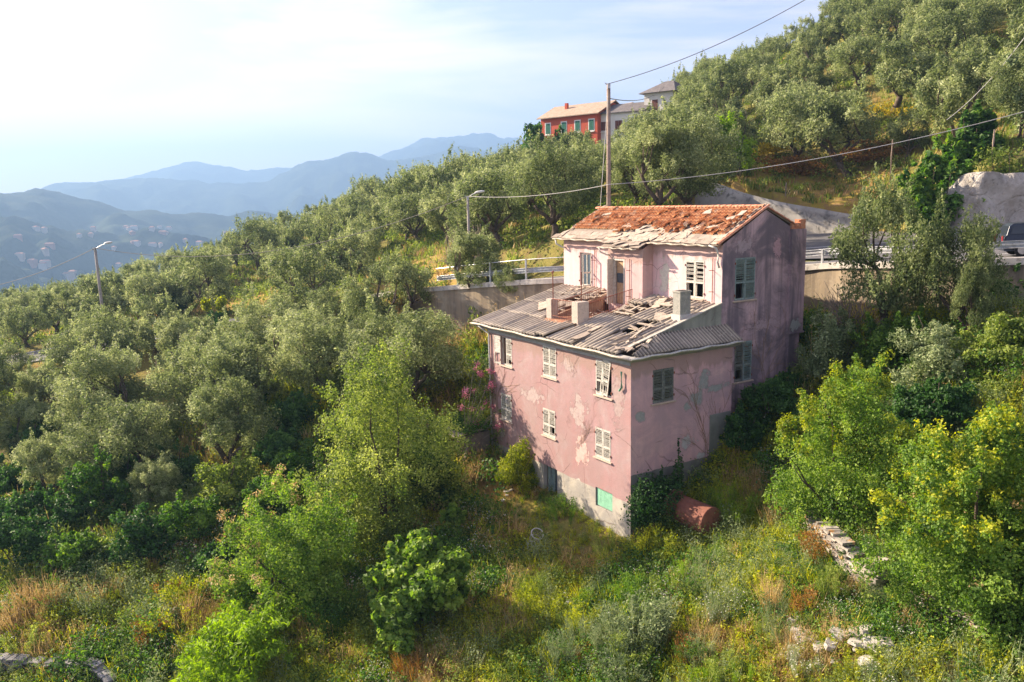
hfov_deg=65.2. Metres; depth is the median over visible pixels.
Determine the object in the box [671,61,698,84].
olive tree
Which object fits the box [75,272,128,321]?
olive tree
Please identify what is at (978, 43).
olive tree
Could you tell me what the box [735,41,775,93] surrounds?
olive tree
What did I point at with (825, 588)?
weed clump
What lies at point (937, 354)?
shrub
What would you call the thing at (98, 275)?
street lamp
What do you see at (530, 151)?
olive tree
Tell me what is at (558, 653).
weed clump
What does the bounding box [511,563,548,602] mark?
fennel
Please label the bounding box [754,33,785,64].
olive tree
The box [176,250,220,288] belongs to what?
olive tree
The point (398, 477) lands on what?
hazel tree
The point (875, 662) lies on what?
white flower bush
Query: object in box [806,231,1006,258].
parking area
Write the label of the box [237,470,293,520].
shrub
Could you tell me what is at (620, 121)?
window
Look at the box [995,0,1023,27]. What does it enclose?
olive tree
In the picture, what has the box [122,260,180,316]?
olive tree
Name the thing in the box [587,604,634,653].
weed clump
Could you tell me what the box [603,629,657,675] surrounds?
weed clump
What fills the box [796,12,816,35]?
olive tree
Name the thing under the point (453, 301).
retaining wall
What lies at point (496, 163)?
olive tree
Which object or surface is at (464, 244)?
olive tree
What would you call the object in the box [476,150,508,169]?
olive tree
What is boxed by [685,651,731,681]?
tall grass
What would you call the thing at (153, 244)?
valley house
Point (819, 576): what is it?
weed clump
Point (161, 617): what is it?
weed clump
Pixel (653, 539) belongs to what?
weed bush
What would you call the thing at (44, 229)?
valley house
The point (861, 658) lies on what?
stone
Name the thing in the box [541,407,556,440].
window
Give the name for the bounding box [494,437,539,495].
citrus shrub
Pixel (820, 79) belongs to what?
olive tree
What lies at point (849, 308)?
dead bush
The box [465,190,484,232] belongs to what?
street lamp
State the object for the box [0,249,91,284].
cable
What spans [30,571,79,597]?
weed clump
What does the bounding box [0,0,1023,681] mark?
ground
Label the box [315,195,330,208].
olive tree
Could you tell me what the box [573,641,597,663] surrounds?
dry clump
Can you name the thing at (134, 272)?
olive tree
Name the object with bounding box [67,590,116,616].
weed clump
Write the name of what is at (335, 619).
shrub
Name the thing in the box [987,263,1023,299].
shrub
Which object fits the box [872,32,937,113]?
olive tree
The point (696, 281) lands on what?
window
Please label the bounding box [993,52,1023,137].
tree
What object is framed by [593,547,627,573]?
weed clump
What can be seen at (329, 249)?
olive tree
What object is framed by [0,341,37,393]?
olive tree
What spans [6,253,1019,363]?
road
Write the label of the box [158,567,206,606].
weed clump
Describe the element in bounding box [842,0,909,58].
olive tree
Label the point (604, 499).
boarded window
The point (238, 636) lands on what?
sapling
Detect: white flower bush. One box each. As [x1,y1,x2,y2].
[692,572,751,627]
[782,633,822,681]
[857,659,909,681]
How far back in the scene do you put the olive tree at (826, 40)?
115.36 m
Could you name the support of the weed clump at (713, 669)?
on the ground at (832, 204)
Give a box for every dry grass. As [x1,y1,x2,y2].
[0,282,1023,681]
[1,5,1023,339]
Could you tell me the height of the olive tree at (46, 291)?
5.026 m
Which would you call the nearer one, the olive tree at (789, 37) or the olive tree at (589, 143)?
the olive tree at (589, 143)
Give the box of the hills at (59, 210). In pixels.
[0,188,301,243]
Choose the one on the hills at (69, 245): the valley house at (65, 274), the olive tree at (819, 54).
the valley house at (65, 274)
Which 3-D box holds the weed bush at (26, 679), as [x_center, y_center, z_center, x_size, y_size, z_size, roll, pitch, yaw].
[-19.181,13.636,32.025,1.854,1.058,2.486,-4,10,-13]
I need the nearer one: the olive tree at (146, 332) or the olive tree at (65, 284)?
the olive tree at (146, 332)
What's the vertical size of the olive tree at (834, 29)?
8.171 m
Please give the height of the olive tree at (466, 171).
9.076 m
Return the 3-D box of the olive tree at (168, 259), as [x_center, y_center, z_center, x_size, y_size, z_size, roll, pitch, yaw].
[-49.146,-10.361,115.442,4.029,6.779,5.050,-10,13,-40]
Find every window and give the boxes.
[494,335,512,368]
[499,392,512,423]
[541,345,557,380]
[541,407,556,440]
[545,123,550,135]
[561,121,566,132]
[574,120,580,132]
[577,252,591,286]
[588,118,594,131]
[593,359,612,400]
[593,427,611,464]
[597,487,611,510]
[600,122,606,132]
[615,120,621,129]
[651,367,675,405]
[652,99,657,111]
[685,260,705,300]
[732,340,753,384]
[733,257,756,302]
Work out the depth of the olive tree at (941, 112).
66.78 m
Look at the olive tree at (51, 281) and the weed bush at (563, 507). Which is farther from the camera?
the olive tree at (51, 281)
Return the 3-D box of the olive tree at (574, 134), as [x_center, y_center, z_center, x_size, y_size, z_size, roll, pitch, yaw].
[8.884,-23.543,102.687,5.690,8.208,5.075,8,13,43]
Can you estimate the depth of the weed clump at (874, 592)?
24.57 m
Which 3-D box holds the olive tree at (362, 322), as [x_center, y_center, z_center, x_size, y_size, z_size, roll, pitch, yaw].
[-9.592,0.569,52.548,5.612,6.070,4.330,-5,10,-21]
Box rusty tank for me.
[661,489,721,535]
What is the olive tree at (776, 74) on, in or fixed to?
on the ground at (832, 204)
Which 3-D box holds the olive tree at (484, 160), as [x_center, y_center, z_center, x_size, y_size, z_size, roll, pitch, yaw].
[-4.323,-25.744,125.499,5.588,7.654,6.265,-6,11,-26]
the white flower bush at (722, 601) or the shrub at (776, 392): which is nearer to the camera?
the white flower bush at (722, 601)
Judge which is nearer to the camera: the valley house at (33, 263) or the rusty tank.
the rusty tank
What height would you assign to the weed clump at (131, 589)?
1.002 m
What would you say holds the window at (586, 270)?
in the pink house at (700, 294)
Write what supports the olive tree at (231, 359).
on the ground at (832, 204)
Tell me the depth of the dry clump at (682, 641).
25.91 m
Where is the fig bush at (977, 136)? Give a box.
[939,99,1005,165]
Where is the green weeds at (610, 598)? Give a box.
[0,304,1023,681]
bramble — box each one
[798,579,854,596]
[860,547,888,565]
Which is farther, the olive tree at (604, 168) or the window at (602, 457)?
the olive tree at (604, 168)
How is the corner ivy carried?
attached to the pink house at (700, 294)
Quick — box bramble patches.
[0,304,1023,681]
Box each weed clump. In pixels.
[0,620,46,653]
[0,647,27,680]
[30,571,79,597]
[46,573,86,600]
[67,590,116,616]
[105,585,139,608]
[105,649,152,681]
[122,581,160,602]
[140,594,196,645]
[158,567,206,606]
[173,611,215,651]
[504,596,536,627]
[506,578,565,618]
[534,609,578,646]
[535,626,586,669]
[551,591,574,606]
[561,595,607,635]
[561,610,607,645]
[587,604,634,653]
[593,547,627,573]
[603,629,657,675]
[611,568,653,604]
[648,567,690,595]
[663,565,697,598]
[671,634,709,670]
[682,629,719,671]
[685,561,732,599]
[696,535,728,558]
[702,627,734,656]
[702,642,744,681]
[704,595,738,621]
[752,617,778,648]
[757,611,780,634]
[759,603,796,646]
[761,588,789,623]
[792,599,827,634]
[801,555,847,591]
[816,562,858,604]
[833,644,880,681]
[836,531,883,562]
[858,583,887,604]
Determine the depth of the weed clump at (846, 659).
22.25 m
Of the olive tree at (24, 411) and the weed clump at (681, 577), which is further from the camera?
the olive tree at (24, 411)
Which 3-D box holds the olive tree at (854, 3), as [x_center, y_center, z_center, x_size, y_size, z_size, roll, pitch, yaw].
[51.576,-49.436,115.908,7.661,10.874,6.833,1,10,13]
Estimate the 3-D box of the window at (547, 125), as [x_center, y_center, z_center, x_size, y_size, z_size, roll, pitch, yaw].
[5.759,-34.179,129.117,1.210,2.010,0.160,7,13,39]
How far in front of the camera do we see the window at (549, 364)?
39.25 m
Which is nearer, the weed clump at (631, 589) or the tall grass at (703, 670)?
the tall grass at (703, 670)
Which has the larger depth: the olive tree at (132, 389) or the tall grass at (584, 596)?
the olive tree at (132, 389)
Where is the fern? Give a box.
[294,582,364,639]
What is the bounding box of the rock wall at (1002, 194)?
[942,171,1023,241]
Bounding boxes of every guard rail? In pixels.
[436,257,563,284]
[806,240,1023,262]
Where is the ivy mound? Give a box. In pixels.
[896,127,985,239]
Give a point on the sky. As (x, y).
(91, 90)
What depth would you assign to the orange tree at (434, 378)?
50.38 m
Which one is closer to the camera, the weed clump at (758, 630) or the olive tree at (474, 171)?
the weed clump at (758, 630)
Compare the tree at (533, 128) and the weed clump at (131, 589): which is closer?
the weed clump at (131, 589)
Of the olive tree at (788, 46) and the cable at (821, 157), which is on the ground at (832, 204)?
the olive tree at (788, 46)
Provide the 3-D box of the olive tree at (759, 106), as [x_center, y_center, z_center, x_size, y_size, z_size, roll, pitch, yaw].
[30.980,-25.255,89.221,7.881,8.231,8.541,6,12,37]
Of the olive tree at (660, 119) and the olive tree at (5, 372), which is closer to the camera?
the olive tree at (5, 372)
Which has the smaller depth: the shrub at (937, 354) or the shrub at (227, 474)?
the shrub at (937, 354)
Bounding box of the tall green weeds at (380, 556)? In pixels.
[0,282,1023,681]
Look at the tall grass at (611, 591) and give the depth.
30.76 m
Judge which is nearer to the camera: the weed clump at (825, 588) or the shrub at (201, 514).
the weed clump at (825, 588)
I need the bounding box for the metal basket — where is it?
[526,528,543,549]
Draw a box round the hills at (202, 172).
[4,133,522,193]
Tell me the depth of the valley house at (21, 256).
1231.67 m
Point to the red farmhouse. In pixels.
(577, 117)
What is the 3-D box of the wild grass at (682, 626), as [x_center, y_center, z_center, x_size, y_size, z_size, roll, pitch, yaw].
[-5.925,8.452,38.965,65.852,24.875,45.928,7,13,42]
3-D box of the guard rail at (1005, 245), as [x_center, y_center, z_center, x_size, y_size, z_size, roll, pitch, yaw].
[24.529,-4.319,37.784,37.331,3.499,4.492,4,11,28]
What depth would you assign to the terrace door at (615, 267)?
42.32 m
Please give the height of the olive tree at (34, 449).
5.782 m
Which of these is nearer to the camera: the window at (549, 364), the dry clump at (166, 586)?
the dry clump at (166, 586)
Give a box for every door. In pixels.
[548,466,556,490]
[607,257,624,304]
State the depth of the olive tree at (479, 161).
117.31 m
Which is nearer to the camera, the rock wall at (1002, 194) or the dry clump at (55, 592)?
the dry clump at (55, 592)
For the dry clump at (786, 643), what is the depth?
23.81 m
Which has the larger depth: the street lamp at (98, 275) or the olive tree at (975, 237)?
the street lamp at (98, 275)
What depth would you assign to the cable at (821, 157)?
48.93 m
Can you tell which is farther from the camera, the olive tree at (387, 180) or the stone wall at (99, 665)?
the olive tree at (387, 180)
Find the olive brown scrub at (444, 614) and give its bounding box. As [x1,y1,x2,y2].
[0,284,1023,681]
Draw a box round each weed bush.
[11,665,50,681]
[134,600,181,636]
[544,493,584,524]
[584,629,657,681]
[591,583,684,660]
[618,523,683,564]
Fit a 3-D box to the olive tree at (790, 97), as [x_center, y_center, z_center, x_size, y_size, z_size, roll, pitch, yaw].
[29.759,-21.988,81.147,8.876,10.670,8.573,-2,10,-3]
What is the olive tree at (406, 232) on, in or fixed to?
on the ground at (832, 204)
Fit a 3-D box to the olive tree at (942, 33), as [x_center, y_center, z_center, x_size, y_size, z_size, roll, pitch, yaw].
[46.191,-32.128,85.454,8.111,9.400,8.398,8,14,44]
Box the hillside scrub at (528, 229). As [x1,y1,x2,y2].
[0,17,1023,348]
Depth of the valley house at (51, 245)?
1263.28 m
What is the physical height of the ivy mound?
8.238 m
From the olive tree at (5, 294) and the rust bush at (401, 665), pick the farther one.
the olive tree at (5, 294)
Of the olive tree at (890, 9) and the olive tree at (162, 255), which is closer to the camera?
the olive tree at (890, 9)
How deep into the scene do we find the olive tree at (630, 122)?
98.42 m
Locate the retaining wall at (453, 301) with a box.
[371,257,1023,334]
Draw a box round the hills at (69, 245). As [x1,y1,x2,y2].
[0,216,249,297]
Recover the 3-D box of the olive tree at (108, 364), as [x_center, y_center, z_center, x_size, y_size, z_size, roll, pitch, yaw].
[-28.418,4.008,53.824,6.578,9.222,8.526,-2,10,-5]
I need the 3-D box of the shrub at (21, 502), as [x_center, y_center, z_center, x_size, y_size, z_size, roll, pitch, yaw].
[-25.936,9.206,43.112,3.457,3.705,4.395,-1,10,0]
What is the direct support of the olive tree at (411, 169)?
on the ground at (832, 204)
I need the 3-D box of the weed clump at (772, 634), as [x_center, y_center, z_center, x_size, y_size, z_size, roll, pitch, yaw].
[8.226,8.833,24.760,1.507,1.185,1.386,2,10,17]
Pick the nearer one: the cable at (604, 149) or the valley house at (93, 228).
the cable at (604, 149)
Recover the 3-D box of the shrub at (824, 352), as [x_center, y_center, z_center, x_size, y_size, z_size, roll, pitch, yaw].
[15.314,0.394,38.032,3.313,4.555,3.092,-1,10,0]
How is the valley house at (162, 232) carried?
on the hills at (69, 245)
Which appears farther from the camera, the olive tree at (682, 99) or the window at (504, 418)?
the olive tree at (682, 99)
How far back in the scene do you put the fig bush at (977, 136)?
57.69 m
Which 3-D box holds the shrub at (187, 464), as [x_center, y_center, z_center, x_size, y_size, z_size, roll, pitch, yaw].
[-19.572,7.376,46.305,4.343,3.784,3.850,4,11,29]
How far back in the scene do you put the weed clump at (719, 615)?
27.06 m
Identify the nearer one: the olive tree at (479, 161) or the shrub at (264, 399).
the shrub at (264, 399)
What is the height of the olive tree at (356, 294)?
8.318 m
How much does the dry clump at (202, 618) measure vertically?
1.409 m
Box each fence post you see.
[889,139,892,181]
[992,129,995,148]
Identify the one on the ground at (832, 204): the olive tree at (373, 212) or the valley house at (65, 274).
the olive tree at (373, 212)
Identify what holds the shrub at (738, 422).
on the ground at (832, 204)
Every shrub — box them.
[0,388,37,434]
[0,453,36,498]
[0,479,56,529]
[0,501,60,567]
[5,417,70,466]
[39,527,98,575]
[43,484,93,531]
[51,443,136,531]
[54,431,117,464]
[93,502,180,567]
[97,440,157,498]
[104,638,120,652]
[127,436,201,493]
[130,418,184,449]
[149,278,194,311]
[154,489,232,539]
[178,539,238,585]
[190,450,261,509]
[228,529,258,558]
[231,393,271,439]
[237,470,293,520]
[252,423,313,464]
[269,446,316,492]
[271,386,319,435]
[318,365,373,398]
[324,387,402,446]
[392,436,459,510]
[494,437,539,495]
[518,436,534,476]
[552,124,564,145]
[719,400,773,455]
[735,375,801,430]
[753,153,829,175]
[772,365,809,394]
[794,302,866,380]
[817,399,848,433]
[829,131,913,163]
[847,302,939,379]
[886,315,973,390]
[887,372,982,435]
[950,310,1023,367]
[972,144,1023,173]
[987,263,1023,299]
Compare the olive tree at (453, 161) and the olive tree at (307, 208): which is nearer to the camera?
the olive tree at (453, 161)
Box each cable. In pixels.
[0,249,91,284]
[97,197,464,256]
[469,184,608,196]
[600,100,607,205]
[609,111,1023,184]
[610,87,663,100]
[612,0,804,82]
[947,38,1023,119]
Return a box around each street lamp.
[92,241,111,316]
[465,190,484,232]
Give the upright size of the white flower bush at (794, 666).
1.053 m
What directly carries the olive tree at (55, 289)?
on the ground at (832, 204)
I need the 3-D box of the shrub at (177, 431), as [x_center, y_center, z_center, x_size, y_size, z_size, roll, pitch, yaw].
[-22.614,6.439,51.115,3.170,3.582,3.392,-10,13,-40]
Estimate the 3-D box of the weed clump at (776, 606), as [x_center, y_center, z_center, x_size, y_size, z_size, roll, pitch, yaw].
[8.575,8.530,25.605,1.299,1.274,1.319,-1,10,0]
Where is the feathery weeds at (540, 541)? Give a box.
[0,283,1023,681]
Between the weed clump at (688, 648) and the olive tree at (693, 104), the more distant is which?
the olive tree at (693, 104)
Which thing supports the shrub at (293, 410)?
on the ground at (832, 204)
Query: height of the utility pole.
12.895 m
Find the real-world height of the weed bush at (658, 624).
2.451 m
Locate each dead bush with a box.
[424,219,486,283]
[816,281,879,342]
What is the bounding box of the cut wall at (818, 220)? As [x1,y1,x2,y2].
[695,184,875,233]
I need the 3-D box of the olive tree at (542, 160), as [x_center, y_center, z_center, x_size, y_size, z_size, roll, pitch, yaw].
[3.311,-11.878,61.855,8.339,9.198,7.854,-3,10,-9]
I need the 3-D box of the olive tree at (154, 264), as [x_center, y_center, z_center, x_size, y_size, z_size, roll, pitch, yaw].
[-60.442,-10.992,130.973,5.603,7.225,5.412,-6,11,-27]
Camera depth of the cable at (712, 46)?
48.27 m
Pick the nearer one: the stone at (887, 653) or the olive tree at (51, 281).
the stone at (887, 653)
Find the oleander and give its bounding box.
[457,362,510,438]
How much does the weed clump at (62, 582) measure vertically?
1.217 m
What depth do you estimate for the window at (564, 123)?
127.03 m
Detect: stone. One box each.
[787,650,802,662]
[790,625,805,632]
[792,633,806,643]
[800,632,816,643]
[813,640,824,651]
[823,637,836,651]
[829,627,850,642]
[847,637,862,647]
[849,626,860,636]
[858,655,873,668]
[859,623,873,634]
[863,635,883,648]
[878,635,894,648]
[882,649,896,659]
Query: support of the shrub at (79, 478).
on the ground at (832, 204)
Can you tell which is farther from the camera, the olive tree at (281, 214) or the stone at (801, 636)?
the olive tree at (281, 214)
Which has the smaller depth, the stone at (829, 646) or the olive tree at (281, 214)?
the stone at (829, 646)
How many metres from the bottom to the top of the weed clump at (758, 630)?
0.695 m
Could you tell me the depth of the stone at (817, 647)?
23.48 m
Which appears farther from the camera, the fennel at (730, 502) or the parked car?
the parked car
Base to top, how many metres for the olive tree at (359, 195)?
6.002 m
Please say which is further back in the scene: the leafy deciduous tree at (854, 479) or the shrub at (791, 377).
the shrub at (791, 377)
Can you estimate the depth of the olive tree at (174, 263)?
109.04 m
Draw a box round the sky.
[0,0,827,192]
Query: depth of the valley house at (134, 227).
1726.43 m
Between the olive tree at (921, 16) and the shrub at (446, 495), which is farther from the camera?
the olive tree at (921, 16)
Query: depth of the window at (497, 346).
43.01 m
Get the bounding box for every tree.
[0,285,23,308]
[0,288,36,318]
[0,293,4,326]
[0,295,52,346]
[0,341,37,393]
[0,347,19,426]
[0,390,68,454]
[9,357,64,417]
[9,426,85,491]
[21,287,36,304]
[22,281,45,307]
[32,304,150,386]
[34,285,81,333]
[35,282,60,303]
[39,331,141,442]
[42,277,70,294]
[45,279,77,292]
[48,280,92,326]
[50,384,184,478]
[53,298,144,351]
[58,338,155,410]
[74,268,105,296]
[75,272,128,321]
[83,270,110,301]
[93,267,136,316]
[99,265,122,284]
[116,288,177,367]
[119,259,147,276]
[121,259,157,277]
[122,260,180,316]
[123,263,149,291]
[126,450,183,509]
[129,252,158,278]
[131,270,156,295]
[143,321,272,424]
[152,305,222,369]
[153,251,167,271]
[155,246,180,276]
[158,271,206,311]
[159,361,208,397]
[160,244,182,271]
[164,239,238,314]
[169,254,200,274]
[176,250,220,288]
[177,317,266,380]
[184,362,281,465]
[191,327,282,416]
[195,295,230,336]
[202,238,214,251]
[202,463,361,643]
[204,241,231,280]
[205,237,226,257]
[214,281,303,372]
[219,232,243,265]
[222,227,250,265]
[226,212,282,269]
[241,214,276,245]
[241,232,258,250]
[251,218,288,251]
[253,238,285,279]
[261,240,322,289]
[262,239,346,313]
[262,298,336,384]
[265,289,363,396]
[275,206,301,238]
[278,211,322,255]
[280,211,325,242]
[288,331,478,554]
[298,203,321,216]
[300,204,335,230]
[301,202,340,261]
[302,271,362,337]
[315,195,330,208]
[316,193,377,251]
[321,217,375,286]
[325,307,397,384]
[330,194,347,216]
[332,187,367,209]
[334,288,473,411]
[335,184,369,225]
[336,213,387,268]
[338,244,438,322]
[346,174,384,196]
[355,175,380,214]
[355,200,384,235]
[359,528,474,655]
[367,179,393,224]
[368,165,436,231]
[375,175,395,198]
[377,180,433,243]
[379,191,426,243]
[385,160,435,197]
[409,160,462,226]
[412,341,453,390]
[416,174,472,244]
[417,154,444,174]
[429,144,474,184]
[435,177,462,214]
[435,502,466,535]
[443,204,504,254]
[444,221,508,287]
[445,151,534,247]
[451,149,519,234]
[452,151,509,227]
[453,149,481,164]
[459,155,489,178]
[472,152,495,164]
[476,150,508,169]
[484,143,518,155]
[484,145,530,214]
[492,149,509,159]
[493,256,534,293]
[498,129,604,238]
[503,156,541,212]
[510,133,542,190]
[514,140,523,155]
[515,121,545,154]
[529,137,595,220]
[532,134,588,197]
[533,129,573,156]
[542,164,600,204]
[566,126,596,156]
[568,127,595,143]
[581,131,605,179]
[586,136,612,183]
[593,128,625,191]
[606,132,643,205]
[611,122,675,202]
[613,97,668,138]
[623,109,706,205]
[625,95,748,204]
[635,100,678,133]
[663,84,708,125]
[665,67,724,112]
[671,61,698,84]
[672,98,737,176]
[676,68,705,99]
[691,55,727,82]
[692,51,720,71]
[696,45,757,103]
[696,76,747,117]
[714,111,757,177]
[716,101,758,147]
[729,46,742,66]
[734,46,763,84]
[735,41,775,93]
[744,47,793,120]
[752,75,824,144]
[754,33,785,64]
[757,75,848,171]
[762,349,934,535]
[768,31,792,56]
[780,67,884,178]
[783,22,798,43]
[785,19,821,66]
[788,30,830,80]
[788,61,834,93]
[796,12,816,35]
[804,12,841,47]
[817,0,845,34]
[822,0,864,43]
[824,23,888,91]
[828,161,960,323]
[841,0,880,35]
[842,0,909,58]
[849,394,1023,663]
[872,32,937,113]
[879,0,921,26]
[884,106,932,160]
[894,0,958,45]
[901,0,993,63]
[905,0,1001,51]
[907,35,994,145]
[915,188,1012,324]
[929,39,996,107]
[942,31,994,92]
[950,249,997,331]
[959,0,1005,36]
[981,45,1023,131]
[988,0,1023,67]
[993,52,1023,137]
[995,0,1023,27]
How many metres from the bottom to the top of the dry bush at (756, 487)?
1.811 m
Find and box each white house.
[600,102,648,144]
[639,80,679,113]
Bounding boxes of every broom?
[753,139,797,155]
[860,97,916,118]
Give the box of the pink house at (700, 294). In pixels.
[470,203,806,539]
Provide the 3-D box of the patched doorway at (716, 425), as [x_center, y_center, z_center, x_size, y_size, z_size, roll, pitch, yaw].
[9.756,4.463,37.539,1.350,2.250,0.049,-7,11,-31]
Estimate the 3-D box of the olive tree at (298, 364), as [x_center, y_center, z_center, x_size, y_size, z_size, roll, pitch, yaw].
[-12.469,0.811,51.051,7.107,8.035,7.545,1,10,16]
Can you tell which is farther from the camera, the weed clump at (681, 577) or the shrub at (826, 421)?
the shrub at (826, 421)
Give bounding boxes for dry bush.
[0,566,76,621]
[32,660,88,681]
[71,572,132,610]
[575,543,622,577]
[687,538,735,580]
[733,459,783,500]
[746,563,790,611]
[755,486,796,526]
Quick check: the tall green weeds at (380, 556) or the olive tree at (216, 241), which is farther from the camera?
the olive tree at (216, 241)
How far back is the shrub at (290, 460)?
42.14 m
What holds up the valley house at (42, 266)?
on the hills at (69, 245)
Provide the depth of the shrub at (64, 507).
42.25 m
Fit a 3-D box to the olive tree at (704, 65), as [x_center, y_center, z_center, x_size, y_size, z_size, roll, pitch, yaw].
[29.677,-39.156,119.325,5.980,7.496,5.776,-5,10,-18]
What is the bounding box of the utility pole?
[605,83,610,205]
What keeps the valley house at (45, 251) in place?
on the hills at (69, 245)
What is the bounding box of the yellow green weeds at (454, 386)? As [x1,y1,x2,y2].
[0,292,1023,681]
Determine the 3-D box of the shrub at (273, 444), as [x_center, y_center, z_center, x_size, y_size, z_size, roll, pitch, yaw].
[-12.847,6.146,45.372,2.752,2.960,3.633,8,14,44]
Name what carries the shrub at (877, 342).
on the ground at (832, 204)
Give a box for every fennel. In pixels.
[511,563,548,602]
[590,523,634,557]
[661,553,705,592]
[702,476,767,526]
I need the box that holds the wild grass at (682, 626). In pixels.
[0,292,1023,681]
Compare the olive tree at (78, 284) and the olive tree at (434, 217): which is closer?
the olive tree at (434, 217)
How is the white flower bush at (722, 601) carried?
on the ground at (832, 204)
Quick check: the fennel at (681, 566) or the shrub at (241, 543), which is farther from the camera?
the shrub at (241, 543)
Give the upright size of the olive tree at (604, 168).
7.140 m
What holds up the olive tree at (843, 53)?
on the ground at (832, 204)
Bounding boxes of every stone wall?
[0,652,118,681]
[804,510,890,594]
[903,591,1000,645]
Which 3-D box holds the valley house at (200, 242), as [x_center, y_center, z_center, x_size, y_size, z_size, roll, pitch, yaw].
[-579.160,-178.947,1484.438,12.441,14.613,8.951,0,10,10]
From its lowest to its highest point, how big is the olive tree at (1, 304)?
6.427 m
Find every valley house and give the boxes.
[13,234,22,241]
[14,252,25,261]
[27,259,37,267]
[32,226,40,231]
[38,262,47,270]
[39,259,50,266]
[41,227,47,232]
[41,248,49,255]
[44,242,54,249]
[62,272,68,279]
[68,270,76,279]
[90,226,96,231]
[130,225,137,230]
[134,240,140,246]
[148,242,156,246]
[149,226,154,231]
[158,230,166,234]
[196,241,203,247]
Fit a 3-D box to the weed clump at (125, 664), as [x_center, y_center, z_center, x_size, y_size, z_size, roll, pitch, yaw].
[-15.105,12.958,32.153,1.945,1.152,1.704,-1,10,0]
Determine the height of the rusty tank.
1.415 m
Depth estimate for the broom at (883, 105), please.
83.91 m
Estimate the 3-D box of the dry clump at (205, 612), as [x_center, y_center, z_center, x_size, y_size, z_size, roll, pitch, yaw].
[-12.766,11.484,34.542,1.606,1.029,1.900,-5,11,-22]
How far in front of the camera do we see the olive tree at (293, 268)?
69.38 m
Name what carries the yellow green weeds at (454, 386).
on the ground at (832, 204)
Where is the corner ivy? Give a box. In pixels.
[620,438,685,538]
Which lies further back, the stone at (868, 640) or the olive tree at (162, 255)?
the olive tree at (162, 255)
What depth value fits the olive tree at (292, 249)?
90.48 m
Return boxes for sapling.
[169,598,302,681]
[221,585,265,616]
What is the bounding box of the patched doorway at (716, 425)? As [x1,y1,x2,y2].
[709,411,730,461]
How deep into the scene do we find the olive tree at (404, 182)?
99.26 m
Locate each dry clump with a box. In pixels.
[0,591,49,634]
[22,570,70,615]
[81,613,123,643]
[129,610,170,652]
[151,576,181,598]
[161,586,214,629]
[169,595,221,637]
[199,595,229,620]
[474,612,508,642]
[569,553,600,576]
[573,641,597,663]
[673,631,703,669]
[686,602,723,643]
[766,615,824,666]
[785,581,817,616]
[795,523,830,565]
[815,605,861,643]
[827,571,868,597]
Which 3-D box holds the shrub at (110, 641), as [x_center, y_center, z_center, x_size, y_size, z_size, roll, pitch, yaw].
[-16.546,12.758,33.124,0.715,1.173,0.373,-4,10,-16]
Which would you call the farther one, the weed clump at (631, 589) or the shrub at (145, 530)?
the shrub at (145, 530)
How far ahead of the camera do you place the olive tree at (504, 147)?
156.55 m
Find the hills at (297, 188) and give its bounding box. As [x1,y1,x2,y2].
[41,146,499,215]
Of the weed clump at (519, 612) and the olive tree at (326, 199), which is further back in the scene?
the olive tree at (326, 199)
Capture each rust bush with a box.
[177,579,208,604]
[388,640,445,681]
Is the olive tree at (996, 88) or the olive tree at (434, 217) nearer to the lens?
the olive tree at (996, 88)
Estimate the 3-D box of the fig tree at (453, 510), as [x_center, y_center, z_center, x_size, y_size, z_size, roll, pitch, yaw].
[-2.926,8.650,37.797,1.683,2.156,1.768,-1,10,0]
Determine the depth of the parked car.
38.53 m
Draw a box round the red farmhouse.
[536,100,618,149]
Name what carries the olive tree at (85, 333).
on the ground at (832, 204)
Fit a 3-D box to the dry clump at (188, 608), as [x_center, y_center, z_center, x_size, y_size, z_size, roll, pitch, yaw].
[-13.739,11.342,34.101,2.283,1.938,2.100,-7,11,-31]
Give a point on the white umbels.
(494, 557)
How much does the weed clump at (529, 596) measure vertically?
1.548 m
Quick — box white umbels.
[0,311,1022,681]
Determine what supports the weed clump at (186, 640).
on the ground at (832, 204)
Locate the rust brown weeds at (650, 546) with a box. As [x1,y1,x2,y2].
[258,300,1022,681]
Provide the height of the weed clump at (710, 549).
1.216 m
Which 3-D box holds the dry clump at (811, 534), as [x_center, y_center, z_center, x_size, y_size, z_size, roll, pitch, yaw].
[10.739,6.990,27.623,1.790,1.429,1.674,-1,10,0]
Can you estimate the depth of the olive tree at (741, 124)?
85.84 m
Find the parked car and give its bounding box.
[996,222,1023,256]
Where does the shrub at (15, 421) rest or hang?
on the ground at (832, 204)
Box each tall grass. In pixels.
[570,586,593,610]
[600,583,620,602]
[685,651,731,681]
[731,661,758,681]
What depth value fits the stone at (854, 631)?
23.36 m
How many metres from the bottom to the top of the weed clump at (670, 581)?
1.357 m
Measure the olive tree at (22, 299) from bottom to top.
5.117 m

